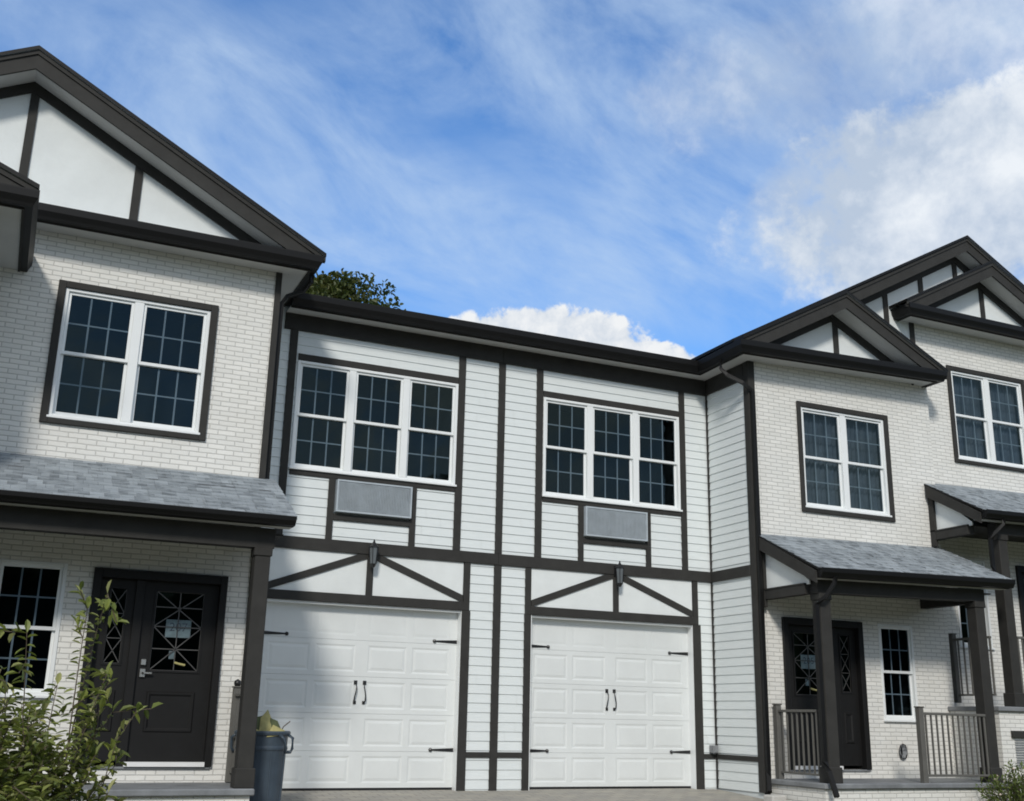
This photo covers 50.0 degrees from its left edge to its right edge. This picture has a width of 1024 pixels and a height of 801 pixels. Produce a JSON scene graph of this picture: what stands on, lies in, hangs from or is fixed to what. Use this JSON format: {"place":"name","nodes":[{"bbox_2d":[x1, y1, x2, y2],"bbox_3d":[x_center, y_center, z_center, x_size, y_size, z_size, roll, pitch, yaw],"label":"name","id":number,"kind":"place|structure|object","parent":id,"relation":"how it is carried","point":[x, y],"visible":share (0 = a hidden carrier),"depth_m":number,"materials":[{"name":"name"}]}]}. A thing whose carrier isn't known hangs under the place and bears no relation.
{"place":"outdoors","nodes":[
{"label":"outdoors","id":0,"kind":"place"},
{"bbox_2d":[0,0,1023,358],"label":"sky","id":1,"kind":"structure","parent":0,"point":[685,179],"materials":[{"name":"blue"}]},
{"bbox_2d":[281,788,763,800],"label":"driveway","id":2,"kind":"structure","parent":0,"point":[673,794],"depth_m":14.40,"materials":[{"name":"grey concrete"}]},
{"bbox_2d":[230,730,293,800],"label":"trash can","id":3,"kind":"object","parent":2,"relation":"on","point":[269,757],"visible":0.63,"depth_m":11.93,"materials":[{"name":"blue plastic"}]},
{"bbox_2d":[256,710,289,736],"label":"leafy garden clippings","id":4,"kind":"object","parent":3,"relation":"in","point":[266,722],"visible":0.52,"depth_m":12.10,"materials":[{"name":"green plant"}]},
{"bbox_3d":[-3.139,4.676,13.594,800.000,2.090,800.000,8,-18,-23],"label":"ground","id":5,"kind":"structure","parent":0,"visible":0},
{"bbox_2d":[0,162,39,271],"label":"townhouse","id":6,"kind":"structure","parent":5,"relation":"on","point":[19,198],"depth_m":11.43,"materials":[{"name":"white paint"}]},
{"bbox_2d":[0,580,163,800],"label":"shrub","id":7,"kind":"object","parent":5,"relation":"on","point":[35,756],"visible":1,"depth_m":4.08,"materials":[{"name":"green plant"}]},
{"bbox_2d":[0,45,514,800],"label":"townhouse","id":8,"kind":"structure","parent":5,"relation":"on","point":[246,473],"depth_m":13.58,"materials":[{"name":"paint"}]},
{"bbox_2d":[0,559,67,697],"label":"window","id":9,"kind":"structure","parent":8,"relation":"in","point":[33,591],"depth_m":12.63,"materials":[{"name":"white plastic"}]},
{"bbox_2d":[46,288,210,434],"bbox_3d":[-4.688,-0.315,13.421,1.710,1.864,0.930,8,-18,-23],"label":"window","id":10,"kind":"structure","parent":8,"relation":"in","point":[121,361],"depth_m":13.68,"materials":[{"name":"white plastic"}]},
{"bbox_2d":[126,581,219,761],"bbox_3d":[-3.827,3.059,12.448,0.830,1.970,0.085,8,-18,-23],"label":"door","id":11,"kind":"structure","parent":8,"relation":"in","point":[174,730],"depth_m":12.40,"materials":[{"name":"black wood"}]},
{"bbox_2d":[258,602,457,790],"bbox_3d":[-2.009,3.844,14.485,2.911,2.490,0.088,8,-18,-23],"label":"garage door","id":12,"kind":"structure","parent":8,"relation":"in","point":[366,695],"depth_m":14.49,"materials":[{"name":"white metal"}]},
{"bbox_2d":[288,360,458,486],"bbox_3d":[-2.058,0.477,15.747,2.410,1.810,0.930,8,-18,-23],"label":"window","id":13,"kind":"structure","parent":8,"relation":"in","point":[347,421],"depth_m":15.98,"materials":[{"name":"white plastic"}]},
{"bbox_2d":[305,268,405,309],"bbox_3d":[-6.404,2.306,27.456,9.190,12.447,7.735,8,-18,-23],"label":"tree","id":14,"kind":"object","parent":5,"relation":"on","point":[343,288],"depth_m":27.74,"materials":[{"name":"green plant"}]},
{"bbox_2d":[488,235,1023,800],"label":"townhouse","id":15,"kind":"structure","parent":5,"relation":"on","point":[726,567],"depth_m":16.51,"materials":[{"name":"paint"}]},
{"bbox_2d":[529,618,690,788],"bbox_3d":[1.438,4.352,15.983,2.906,2.490,0.088,8,-18,-23],"label":"garage door","id":16,"kind":"structure","parent":15,"relation":"in","point":[609,709],"depth_m":15.96,"materials":[{"name":"white metal"}]},
{"bbox_2d":[542,397,682,511],"bbox_3d":[1.380,0.984,17.241,2.435,1.810,0.930,8,-18,-23],"label":"window","id":17,"kind":"structure","parent":15,"relation":"in","point":[592,452],"depth_m":17.52,"materials":[{"name":"white plastic"}]},
{"bbox_2d":[788,625,820,765],"bbox_3d":[4.345,4.288,16.013,0.830,1.970,0.050,8,-18,-23],"label":"door","id":18,"kind":"structure","parent":15,"relation":"in","point":[799,701],"depth_m":15.94,"materials":[{"name":"black wood"}]},
{"bbox_2d":[801,407,891,516],"bbox_3d":[5.070,1.149,17.655,1.705,1.947,0.930,8,-18,-23],"label":"window","id":19,"kind":"structure","parent":15,"relation":"in","point":[845,470],"depth_m":17.44,"materials":[{"name":"white plastic"}]},
{"bbox_2d":[877,624,917,721],"bbox_3d":[5.703,4.285,17.080,0.710,1.715,0.930,8,-18,-23],"label":"window","id":20,"kind":"structure","parent":15,"relation":"in","point":[896,649],"depth_m":16.99,"materials":[{"name":"glass"}]},
{"bbox_2d":[889,260,1023,789],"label":"townhouse","id":21,"kind":"structure","parent":5,"relation":"on","point":[969,329],"depth_m":18.66,"materials":[{"name":"white paint"}]},
{"bbox_2d":[957,559,994,649],"bbox_3d":[7.361,3.466,18.326,0.730,1.720,0.930,8,-18,-23],"label":"window","id":22,"kind":"structure","parent":21,"relation":"in","point":[962,611],"depth_m":18.07,"materials":[{"name":"white plastic"}]},
{"bbox_2d":[951,371,1023,468],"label":"window","id":23,"kind":"structure","parent":21,"relation":"in","point":[989,414],"depth_m":19.32,"materials":[{"name":"white plastic"}]},
{"bbox_2d":[974,759,1023,800],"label":"shrub","id":24,"kind":"object","parent":5,"relation":"on","point":[1014,792],"visible":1,"depth_m":14.72,"materials":[{"name":"green plant"}]}
]}

